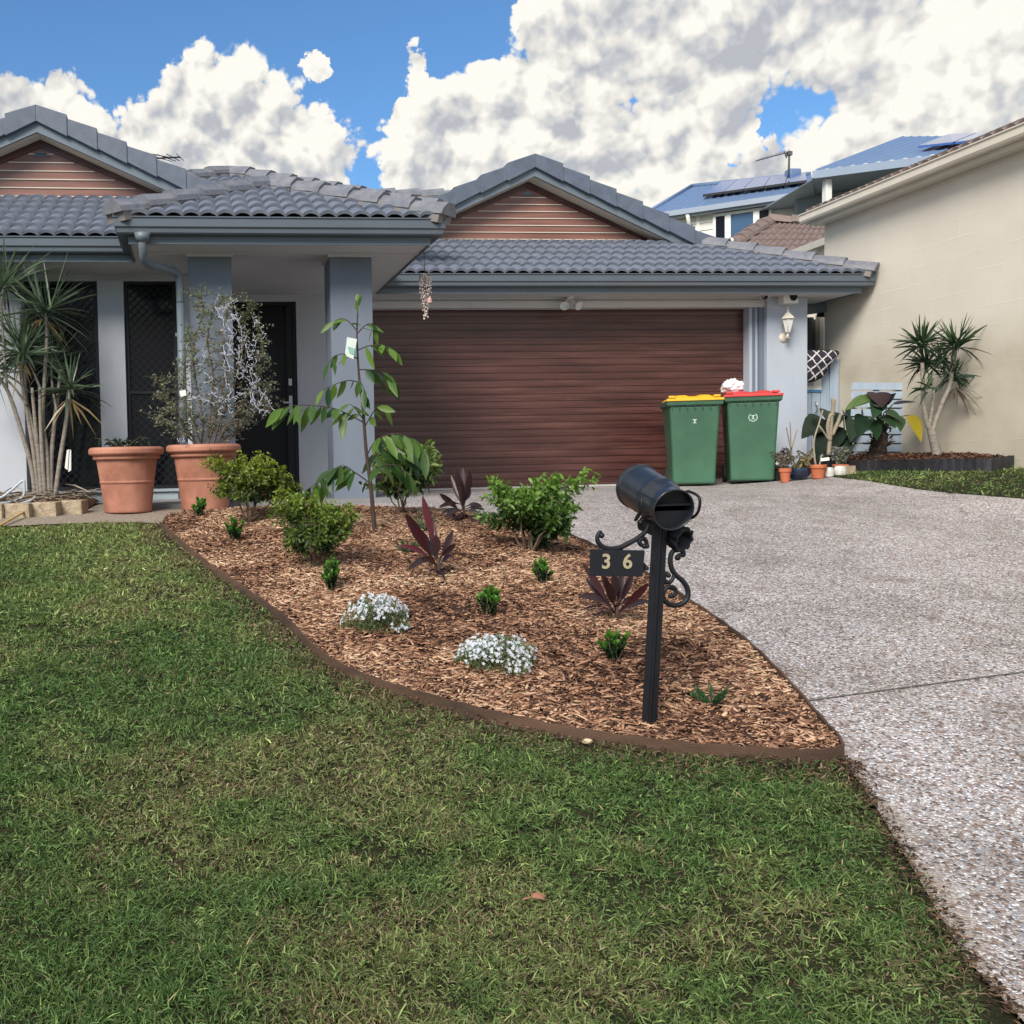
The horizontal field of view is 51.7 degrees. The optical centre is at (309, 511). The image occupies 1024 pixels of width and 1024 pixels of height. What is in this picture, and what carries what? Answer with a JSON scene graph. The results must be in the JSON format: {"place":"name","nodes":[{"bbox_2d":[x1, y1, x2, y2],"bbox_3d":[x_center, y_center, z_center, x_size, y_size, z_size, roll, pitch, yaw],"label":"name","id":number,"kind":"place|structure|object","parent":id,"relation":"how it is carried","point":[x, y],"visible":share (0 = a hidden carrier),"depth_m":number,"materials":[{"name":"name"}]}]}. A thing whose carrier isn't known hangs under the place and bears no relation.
{"place":"outdoors","nodes":[
{"label":"outdoors","id":0,"kind":"place"},
{"bbox_2d":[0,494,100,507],"bbox_3d":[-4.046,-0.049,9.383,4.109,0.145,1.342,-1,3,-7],"label":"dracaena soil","id":1,"kind":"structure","parent":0,"point":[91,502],"depth_m":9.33,"materials":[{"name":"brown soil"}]},
{"bbox_2d":[0,230,112,496],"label":"dracaena clump","id":2,"kind":"object","parent":1,"relation":"on","point":[41,463],"visible":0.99,"depth_m":9.59,"materials":[{"name":"green plant"}]},
{"bbox_2d":[65,450,70,471],"bbox_3d":[-2.248,-0.477,9.549,0.066,0.212,0.030,-1,3,-7],"label":"folded tag","id":3,"kind":"object","parent":2,"relation":"hanging from","point":[68,454],"visible":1,"depth_m":9.55,"materials":[{"name":"white paint"}]},
{"bbox_2d":[0,502,334,525],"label":"gravel path","id":4,"kind":"structure","parent":0,"point":[96,513],"depth_m":8.62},
{"bbox_2d":[0,503,7,518],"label":"garden block","id":5,"kind":"object","parent":4,"relation":"on","point":[2,513],"depth_m":8.64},
{"bbox_2d":[4,503,32,517],"bbox_3d":[-2.467,-0.003,8.761,0.216,0.145,0.200,-1,3,5],"label":"garden block","id":6,"kind":"object","parent":4,"relation":"on","point":[12,509],"depth_m":8.66,"materials":[{"name":"beige stone"}]},
{"bbox_2d":[32,501,61,516],"bbox_3d":[-2.260,-0.015,8.833,0.224,0.145,0.200,-1,3,5],"label":"garden block","id":7,"kind":"object","parent":4,"relation":"on","point":[51,509],"depth_m":8.73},
{"bbox_2d":[0,483,101,509],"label":"leaf litter","id":8,"kind":"object","parent":4,"relation":"on","point":[78,494],"visible":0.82,"depth_m":9.25,"materials":[{"name":"brown plant"}]},
{"bbox_2d":[0,479,35,502],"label":"garden hose","id":9,"kind":"object","parent":8,"relation":"on","point":[14,487],"visible":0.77,"depth_m":8.99,"materials":[{"name":"white plastic"}]},
{"bbox_2d":[60,499,87,513],"bbox_3d":[-2.060,-0.033,8.958,0.209,0.145,0.200,-1,3,6],"label":"garden block","id":10,"kind":"object","parent":4,"relation":"on","point":[74,506],"depth_m":8.86,"materials":[{"name":"beige stone"}]},
{"bbox_2d":[88,446,163,512],"bbox_3d":[-1.596,-0.283,8.991,0.655,0.570,0.655,-1,3,-7],"label":"terracotta pot","id":11,"kind":"object","parent":4,"relation":"on","point":[127,477],"visible":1,"depth_m":8.79,"materials":[{"name":"ceramic"}]},
{"bbox_2d":[96,436,150,446],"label":"pot plant","id":12,"kind":"object","parent":11,"relation":"in","point":[116,443],"visible":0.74,"depth_m":8.91,"materials":[{"name":"green plant"}]},
{"bbox_2d":[166,444,240,510],"bbox_3d":[-0.934,-0.311,9.130,0.665,0.578,0.664,-1,3,-7],"label":"terracotta pot","id":13,"kind":"object","parent":4,"relation":"on","point":[194,478],"visible":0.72,"depth_m":8.91,"materials":[{"name":"ceramic"}]},
{"bbox_2d":[140,282,285,443],"bbox_3d":[-0.863,-1.308,9.129,1.308,1.516,0.648,-1,3,-7],"label":"wispy shrub","id":14,"kind":"object","parent":13,"relation":"on","point":[208,420],"visible":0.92,"depth_m":9.11,"materials":[{"name":"green plant"}]},
{"bbox_2d":[177,294,273,445],"bbox_3d":[-0.727,-1.207,8.816,0.847,1.318,0.271,-1,3,-7],"label":"light string","id":15,"kind":"object","parent":14,"relation":"hanging from","point":[182,392],"visible":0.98,"depth_m":8.80,"materials":[{"name":"white paint"}]},
{"bbox_2d":[152,492,417,508],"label":"porch floor","id":16,"kind":"structure","parent":0,"point":[176,503],"depth_m":9.48,"materials":[{"name":"concrete"}]},
{"bbox_2d":[376,484,615,490],"bbox_3d":[3.180,-0.259,12.954,5.030,0.162,0.800,-1,3,-7],"label":"garage threshold","id":17,"kind":"object","parent":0,"point":[509,486],"depth_m":12.58,"materials":[{"name":"concrete"}]},
{"bbox_2d":[162,504,839,749],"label":"mulch chips","id":18,"kind":"object","parent":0,"point":[563,558],"visible":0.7,"depth_m":5.05,"materials":[{"name":"brown wood"}]},
{"bbox_2d":[191,496,206,515],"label":"box plant","id":19,"kind":"object","parent":18,"relation":"on","point":[199,508],"visible":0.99,"depth_m":8.24,"materials":[{"name":"green plant"}]},
{"bbox_2d":[224,515,244,540],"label":"box plant","id":20,"kind":"object","parent":18,"relation":"on","point":[234,531],"visible":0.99,"depth_m":7.23,"materials":[{"name":"green plant"}]},
{"bbox_2d":[197,449,303,523],"bbox_3d":[-0.438,-0.188,7.790,0.817,0.604,0.688,-1,3,-7],"label":"shrub","id":21,"kind":"object","parent":18,"relation":"on","point":[253,480],"visible":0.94,"depth_m":7.76,"materials":[{"name":"green plant"}]},
{"bbox_2d":[265,486,361,568],"bbox_3d":[0.044,0.108,6.335,0.610,0.544,0.464,-1,3,-7],"label":"shrub","id":22,"kind":"object","parent":18,"relation":"on","point":[314,526],"visible":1,"depth_m":6.36,"materials":[{"name":"green plant"}]},
{"bbox_2d":[321,556,340,592],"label":"box plant","id":23,"kind":"object","parent":18,"relation":"on","point":[331,571],"visible":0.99,"depth_m":5.88,"materials":[{"name":"green plant"}]},
{"bbox_2d":[265,294,430,531],"bbox_3d":[0.265,-0.704,7.375,1.197,1.736,0.695,-1,3,-7],"label":"sapling","id":24,"kind":"object","parent":18,"relation":"on","point":[405,447],"visible":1,"depth_m":7.33,"materials":[{"name":"green plant"}]},
{"bbox_2d":[338,592,410,632],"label":"white flowers","id":25,"kind":"object","parent":18,"relation":"on","point":[383,605],"visible":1,"depth_m":5.12,"materials":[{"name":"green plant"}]},
{"bbox_2d":[359,439,444,512],"bbox_3d":[0.759,-0.275,8.179,0.704,0.627,0.602,-1,3,-7],"label":"shrub","id":26,"kind":"object","parent":18,"relation":"on","point":[398,488],"visible":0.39,"depth_m":8.14,"materials":[{"name":"green plant"}]},
{"bbox_2d":[394,539,419,552],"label":"ground cover plant","id":27,"kind":"object","parent":18,"relation":"on","point":[405,549],"visible":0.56,"depth_m":6.75,"materials":[{"name":"green plant"}]},
{"bbox_2d":[413,508,436,530],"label":"ground cover plant","id":28,"kind":"object","parent":18,"relation":"on","point":[422,526],"visible":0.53,"depth_m":7.46,"materials":[{"name":"green plant"}]},
{"bbox_2d":[399,496,467,579],"bbox_3d":[0.746,0.164,6.038,0.471,0.523,0.268,-3,4,-39],"label":"red cordyline","id":29,"kind":"object","parent":18,"relation":"on","point":[432,545],"visible":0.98,"depth_m":6.04,"materials":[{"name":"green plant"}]},
{"bbox_2d":[439,468,483,521],"bbox_3d":[1.202,-0.125,7.947,0.324,0.444,0.404,0,3,30],"label":"red cordyline","id":30,"kind":"object","parent":18,"relation":"on","point":[461,483],"visible":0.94,"depth_m":7.94,"materials":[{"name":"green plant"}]},
{"bbox_2d":[476,584,500,617],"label":"box plant","id":31,"kind":"object","parent":18,"relation":"on","point":[489,599],"visible":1,"depth_m":5.25,"materials":[{"name":"green plant"}]},
{"bbox_2d":[452,633,537,674],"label":"white flowers","id":32,"kind":"object","parent":18,"relation":"on","point":[472,651],"visible":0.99,"depth_m":4.48,"materials":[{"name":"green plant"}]},
{"bbox_2d":[467,466,600,553],"bbox_3d":[1.499,-0.005,6.793,0.807,0.588,0.673,-1,3,-7],"label":"shrub","id":33,"kind":"object","parent":18,"relation":"on","point":[539,511],"visible":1,"depth_m":6.67,"materials":[{"name":"green plant"}]},
{"bbox_2d":[532,557,554,585],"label":"box plant","id":34,"kind":"object","parent":18,"relation":"on","point":[540,569],"visible":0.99,"depth_m":5.85,"materials":[{"name":"green plant"}]},
{"bbox_2d":[578,562,648,619],"bbox_3d":[1.524,0.423,5.154,0.384,0.357,0.297,-1,3,11],"label":"red cordyline","id":35,"kind":"object","parent":18,"relation":"on","point":[617,589],"visible":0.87,"depth_m":5.14,"materials":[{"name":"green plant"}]},
{"bbox_2d":[597,628,630,662],"bbox_3d":[1.354,0.595,4.527,0.129,0.155,0.153,-1,3,-7],"label":"box plant","id":36,"kind":"object","parent":18,"relation":"on","point":[611,646],"visible":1,"depth_m":4.51,"materials":[{"name":"green plant"}]},
{"bbox_2d":[589,464,701,723],"bbox_3d":[1.283,0.343,3.982,0.428,1.055,0.353,-1,3,-7],"label":"mailbox","id":37,"kind":"object","parent":18,"relation":"on","point":[662,506],"visible":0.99,"depth_m":3.94,"materials":[{"name":"black metal"}]},
{"bbox_2d":[690,684,729,705],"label":"ground cover plant","id":38,"kind":"object","parent":18,"relation":"on","point":[716,699],"visible":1,"depth_m":4.07,"materials":[{"name":"green plant"}]},
{"bbox_2d":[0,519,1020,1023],"bbox_3d":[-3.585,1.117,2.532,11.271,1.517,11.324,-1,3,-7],"label":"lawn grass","id":39,"kind":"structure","parent":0,"point":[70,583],"depth_m":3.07,"materials":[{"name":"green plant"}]},
{"bbox_2d":[0,511,24,526],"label":"timber strip","id":40,"kind":"object","parent":39,"relation":"on","point":[11,518],"visible":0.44,"depth_m":8.39,"materials":[{"name":"yellow wood"}]},
{"bbox_2d":[523,892,545,899],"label":"fallen leaf","id":41,"kind":"object","parent":39,"relation":"on","point":[537,895],"visible":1,"depth_m":2.75,"materials":[{"name":"orange plant"}]},
{"bbox_2d":[582,738,592,743],"bbox_3d":[1.051,0.866,3.867,0.043,0.022,0.034,-1,3,-7],"label":"pebble","id":42,"kind":"object","parent":39,"relation":"on","point":[587,740],"visible":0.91,"depth_m":3.86,"materials":[{"name":"beige stone"}]},
{"bbox_2d":[0,0,1023,207],"label":"sky","id":43,"kind":"structure","parent":0,"point":[648,100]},
{"bbox_2d":[1,482,1023,1023],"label":"ground","id":44,"kind":"structure","parent":0,"point":[1017,1016],"depth_m":3.00,"materials":[{"name":"brown soil"}]},
{"bbox_2d":[0,105,879,502],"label":"house","id":45,"kind":"structure","parent":44,"relation":"on","point":[510,371],"depth_m":12.07,"materials":[{"name":"grey paint"}]},
{"bbox_2d":[26,281,101,490],"bbox_3d":[-2.491,-1.280,10.456,0.707,2.124,0.060,-1,3,-7],"label":"window","id":46,"kind":"structure","parent":45,"relation":"in","point":[84,474],"depth_m":10.48,"materials":[{"name":"black metal"}]},
{"bbox_2d":[124,281,179,488],"bbox_3d":[-1.613,-1.303,10.557,0.525,2.124,0.060,-1,3,-7],"label":"window","id":47,"kind":"structure","parent":45,"relation":"in","point":[149,306],"depth_m":10.56,"materials":[{"name":"black metal"}]},
{"bbox_2d":[154,153,183,161],"bbox_3d":[-1.815,-4.194,12.653,0.537,0.655,0.707,-1,3,-7],"label":"tv antenna","id":48,"kind":"object","parent":45,"relation":"attached to","point":[166,157],"visible":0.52,"depth_m":12.62,"materials":[{"name":"black metal"}]},
{"bbox_2d":[232,302,298,491],"bbox_3d":[-0.594,-1.337,12.015,0.911,2.236,0.139,-1,3,-7],"label":"front door","id":49,"kind":"structure","parent":45,"relation":"in","point":[282,441],"depth_m":12.03,"materials":[{"name":"black metal"}]},
{"bbox_2d":[418,252,431,319],"bbox_3d":[1.100,-2.150,9.707,0.128,0.654,0.130,-1,3,10],"label":"wind chime","id":50,"kind":"object","parent":45,"relation":"hanging from","point":[422,279],"visible":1,"depth_m":9.69},
{"bbox_2d":[372,309,742,487],"bbox_3d":[3.112,-1.435,12.847,4.930,2.200,0.032,-1,3,-7],"label":"garage door","id":51,"kind":"structure","parent":45,"relation":"in","point":[516,396],"depth_m":12.82,"materials":[{"name":"brown metal"}]},
{"bbox_2d":[560,296,582,309],"bbox_3d":[3.185,-2.546,12.484,0.287,0.176,0.154,-1,3,-7],"label":"floodlight","id":52,"kind":"object","parent":45,"relation":"attached to","point":[577,305],"visible":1,"depth_m":12.46,"materials":[{"name":"white paint"}]},
{"bbox_2d":[758,296,769,299],"bbox_3d":[5.673,-2.687,12.787,0.106,0.096,0.130,-1,3,-7],"label":"security camera","id":53,"kind":"object","parent":45,"relation":"attached to","point":[763,297],"visible":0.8,"depth_m":12.74,"materials":[{"name":"white paint"}]},
{"bbox_2d":[779,306,793,342],"bbox_3d":[5.953,-2.346,12.773,0.164,0.439,0.209,-1,3,-7],"label":"wall lantern","id":54,"kind":"object","parent":45,"relation":"attached to","point":[787,317],"depth_m":12.72,"materials":[{"name":"beige paint"}]},
{"bbox_2d":[778,295,797,304],"bbox_3d":[5.984,-2.673,12.791,0.195,0.150,0.152,-1,3,-7],"label":"security camera","id":55,"kind":"object","parent":45,"relation":"attached to","point":[787,299],"visible":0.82,"depth_m":12.73,"materials":[{"name":"white paint"}]},
{"bbox_2d":[807,302,826,316],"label":"pergola beam","id":56,"kind":"structure","parent":45,"relation":"attached to","point":[819,310],"depth_m":13.51,"materials":[{"name":"metal"}]},
{"bbox_2d":[807,358,838,457],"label":"side gate","id":57,"kind":"structure","parent":45,"relation":"attached to","point":[816,401],"depth_m":13.30,"materials":[{"name":"metal"}]},
{"bbox_2d":[807,379,821,391],"bbox_3d":[6.439,-1.638,13.262,0.416,0.172,0.013,-1,3,-7],"label":"gate sign","id":58,"kind":"object","parent":57,"relation":"attached to","point":[814,386],"visible":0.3,"depth_m":13.27,"materials":[{"name":"white paint"}]},
{"bbox_2d":[807,350,838,381],"bbox_3d":[6.460,-1.869,13.122,0.721,0.415,0.156,-1,3,-7],"label":"patterned cushion","id":59,"kind":"object","parent":45,"relation":"hanging from","point":[819,362],"visible":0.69,"depth_m":13.07,"materials":[{"name":"fabric"}]},
{"bbox_2d":[159,521,844,763],"bbox_3d":[0.620,0.508,5.969,3.080,0.729,4.842,-1,3,-7],"label":"garden edging","id":60,"kind":"object","parent":44,"relation":"on","point":[599,736],"visible":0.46,"depth_m":4.05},
{"bbox_2d":[807,315,823,349],"bbox_3d":[6.705,-1.555,14.077,0.715,2.300,0.130,-1,3,-7],"label":"paling fence","id":61,"kind":"object","parent":44,"relation":"on","point":[815,334],"visible":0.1,"depth_m":14.09,"materials":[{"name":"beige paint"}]},
{"bbox_2d":[652,132,987,237],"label":"house","id":62,"kind":"structure","parent":44,"relation":"on","point":[704,208],"depth_m":25.45,"materials":[{"name":"paint"}]},
{"bbox_2d":[713,212,727,237],"bbox_3d":[10.457,-7.168,26.030,0.359,0.830,0.060,1,3,33],"label":"window","id":63,"kind":"structure","parent":62,"relation":"in","point":[720,220],"depth_m":26.02,"materials":[{"name":"white paint"}]},
{"bbox_2d":[728,208,755,237],"bbox_3d":[10.887,-7.164,25.750,0.669,0.830,0.060,1,3,33],"label":"window","id":64,"kind":"structure","parent":62,"relation":"in","point":[737,220],"depth_m":25.78,"materials":[{"name":"glass"}]},
{"bbox_2d":[756,207,771,220],"bbox_3d":[11.319,-7.159,25.470,0.360,0.830,0.060,1,3,33],"label":"window","id":65,"kind":"structure","parent":62,"relation":"in","point":[760,214],"depth_m":25.48,"materials":[{"name":"white paint"}]},
{"bbox_2d":[753,149,792,177],"bbox_3d":[11.997,-9.057,26.445,1.396,0.697,0.466,-3,3,-29],"label":"tv antenna","id":66,"kind":"object","parent":62,"relation":"attached to","point":[789,153],"visible":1,"depth_m":26.69,"materials":[{"name":"silver metal"}]},
{"bbox_2d":[729,118,1023,467],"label":"neighbour house","id":67,"kind":"structure","parent":44,"relation":"on","point":[939,236],"depth_m":11.44,"materials":[{"name":"beige paint"}]},
{"bbox_2d":[799,455,1013,471],"bbox_3d":[6.464,-0.509,11.557,0.551,0.212,2.707,-2,3,-24],"label":"corner bed edging","id":68,"kind":"object","parent":44,"relation":"on","point":[981,464],"visible":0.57,"depth_m":10.73,"materials":[{"name":"grey concrete"}]},
{"bbox_2d":[334,474,1023,1020],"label":"driveway","id":69,"kind":"structure","parent":0,"point":[824,588],"depth_m":5.25,"materials":[{"name":"grey concrete"}]},
{"bbox_2d":[132,525,1023,1023],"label":"edge litter","id":70,"kind":"object","parent":69,"relation":"on","point":[974,957],"visible":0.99,"depth_m":3.33,"materials":[{"name":"brown plant"}]},
{"bbox_2d":[659,394,723,483],"bbox_3d":[4.513,-0.847,12.132,0.624,1.064,0.851,-1,3,12],"label":"wheelie bin","id":71,"kind":"object","parent":69,"relation":"on","point":[691,425],"visible":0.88,"depth_m":11.80,"materials":[{"name":"green plastic"}]},
{"bbox_2d":[721,390,783,481],"bbox_3d":[5.162,-0.884,12.023,0.624,1.064,0.851,0,3,16],"label":"wheelie bin","id":72,"kind":"object","parent":69,"relation":"on","point":[750,421],"visible":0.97,"depth_m":11.69,"materials":[{"name":"green plastic"}]},
{"bbox_2d":[720,378,744,394],"bbox_3d":[4.918,-1.461,11.936,0.279,0.200,0.235,-1,3,-7],"label":"plastic bag","id":73,"kind":"object","parent":72,"relation":"on","point":[732,385],"visible":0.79,"depth_m":11.86,"materials":[{"name":"white plastic"}]},
{"bbox_2d":[773,465,783,480],"bbox_3d":[5.397,-0.451,11.788,0.177,0.177,0.177,-1,3,-7],"label":"flower pot","id":74,"kind":"object","parent":69,"relation":"on","point":[777,475],"visible":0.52,"depth_m":11.73,"materials":[{"name":"black"}]},
{"bbox_2d":[775,446,791,464],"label":"succulent","id":75,"kind":"object","parent":74,"relation":"in","point":[786,449],"visible":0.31,"depth_m":11.74,"materials":[{"name":"green plant"}]},
{"bbox_2d":[779,468,791,481],"bbox_3d":[5.311,-0.409,11.427,0.133,0.156,0.133,-1,3,-7],"label":"flower pot","id":76,"kind":"object","parent":69,"relation":"on","point":[785,473],"visible":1,"depth_m":11.38,"materials":[{"name":"ceramic"}]},
{"bbox_2d":[769,450,799,467],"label":"succulent","id":77,"kind":"object","parent":76,"relation":"in","point":[784,461],"visible":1,"depth_m":11.42,"materials":[{"name":"green plant"}]},
{"bbox_2d":[790,468,810,479],"bbox_3d":[5.521,-0.428,11.551,0.268,0.134,0.268,-1,3,-7],"label":"flower pot","id":78,"kind":"object","parent":69,"relation":"on","point":[800,473],"visible":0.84,"depth_m":11.45,"materials":[{"name":"blue ceramic"}]},
{"bbox_2d":[779,448,815,467],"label":"succulent","id":79,"kind":"object","parent":78,"relation":"in","point":[803,461],"visible":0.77,"depth_m":11.53,"materials":[{"name":"green plant"}]},
{"bbox_2d":[809,464,826,478],"bbox_3d":[5.685,-0.451,11.443,0.187,0.156,0.187,-1,3,-7],"label":"flower pot","id":80,"kind":"object","parent":69,"relation":"on","point":[817,471],"visible":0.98,"depth_m":11.38,"materials":[{"name":"ceramic"}]},
{"bbox_2d":[813,410,828,464],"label":"bare branch plant","id":81,"kind":"object","parent":80,"relation":"in","point":[822,430],"visible":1,"depth_m":11.42,"materials":[{"name":"beige plant"}]},
{"bbox_2d":[824,467,833,476],"bbox_3d":[5.820,-0.445,11.459,0.101,0.109,0.101,-1,3,-7],"label":"flower pot","id":82,"kind":"object","parent":69,"relation":"on","point":[829,471],"visible":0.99,"depth_m":11.42,"materials":[{"name":"white ceramic"}]},
{"bbox_2d":[801,406,869,460],"bbox_3d":[6.406,-0.889,12.350,1.146,0.835,0.254,-1,3,-7],"label":"leaved plant","id":83,"kind":"object","parent":69,"relation":"on","point":[842,436],"visible":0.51,"depth_m":12.31,"materials":[{"name":"green plant"}]},
{"bbox_2d":[832,464,848,467],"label":"flower pot","id":84,"kind":"object","parent":69,"relation":"on","point":[833,465],"visible":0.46,"depth_m":11.80,"materials":[{"name":"ceramic"}]},
{"bbox_2d":[826,446,852,463],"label":"succulent","id":85,"kind":"object","parent":84,"relation":"on","point":[844,455],"visible":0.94,"depth_m":11.84,"materials":[{"name":"green plant"}]},
{"bbox_2d":[826,398,841,454],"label":"bare branch plant","id":86,"kind":"object","parent":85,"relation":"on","point":[831,430],"visible":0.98,"depth_m":11.93,"materials":[{"name":"beige plant"}]},
{"bbox_2d":[831,444,850,459],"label":"succulent","id":87,"kind":"object","parent":84,"relation":"in","point":[838,451],"visible":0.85,"depth_m":11.91,"materials":[{"name":"green plant"}]},
{"bbox_2d":[850,382,902,453],"bbox_3d":[6.866,-1.058,12.291,0.666,1.018,0.117,0,3,28],"label":"slatted panel","id":88,"kind":"object","parent":69,"relation":"on","point":[875,387],"visible":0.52,"depth_m":12.26,"materials":[{"name":"white wood"}]},
{"bbox_2d":[810,671,1023,699],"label":"driveway joint","id":89,"kind":"object","parent":69,"relation":"on","point":[914,685],"visible":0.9,"depth_m":4.42,"materials":[{"name":"grey concrete"}]},
{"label":"flower pot","id":90,"kind":"object","parent":69,"relation":"on","visible":0},
{"bbox_2d":[786,422,796,448],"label":"bare branch plant","id":91,"kind":"object","parent":90,"relation":"in","point":[790,436],"visible":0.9,"depth_m":12.00,"materials":[{"name":"beige plant"}]},
{"bbox_2d":[849,455,976,459],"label":"corner mulch","id":92,"kind":"object","parent":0,"point":[922,456],"visible":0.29,"depth_m":11.16,"materials":[{"name":"brown wood"}]},
{"bbox_2d":[844,392,922,459],"bbox_3d":[6.446,-0.899,11.712,0.997,0.942,0.471,-1,3,-7],"label":"trunked big leaf plant","id":93,"kind":"object","parent":92,"relation":"on","point":[878,426],"visible":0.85,"depth_m":11.58,"materials":[{"name":"green plant"}]},
{"bbox_2d":[798,451,1009,463],"bbox_3d":[6.688,-0.627,11.709,0.905,0.133,2.953,-1,3,-7],"label":"corner bark","id":94,"kind":"object","parent":92,"relation":"on","point":[898,455],"visible":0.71,"depth_m":11.16,"materials":[{"name":"brown wood"}]},
{"bbox_2d":[892,314,989,454],"bbox_3d":[6.764,-1.318,11.023,0.962,1.650,0.763,0,3,15],"label":"dracaena tree","id":95,"kind":"object","parent":92,"relation":"on","point":[922,363],"visible":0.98,"depth_m":10.98,"materials":[{"name":"green plant"}]},
{"bbox_2d":[833,464,1023,498],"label":"grass","id":96,"kind":"structure","parent":0,"point":[925,473],"depth_m":10.05,"materials":[{"name":"green plant"}]},
{"bbox_2d":[833,466,846,475],"bbox_3d":[5.947,-0.461,11.473,0.140,0.109,0.140,-1,3,-7],"label":"flower pot","id":97,"kind":"object","parent":96,"relation":"on","point":[840,470],"visible":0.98,"depth_m":11.42,"materials":[{"name":"white ceramic"}]},
{"bbox_2d":[845,466,855,474],"bbox_3d":[6.053,-0.469,11.485,0.110,0.100,0.080,-1,3,-7],"label":"pale brick","id":98,"kind":"object","parent":96,"relation":"on","point":[850,469],"visible":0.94,"depth_m":11.45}
]}

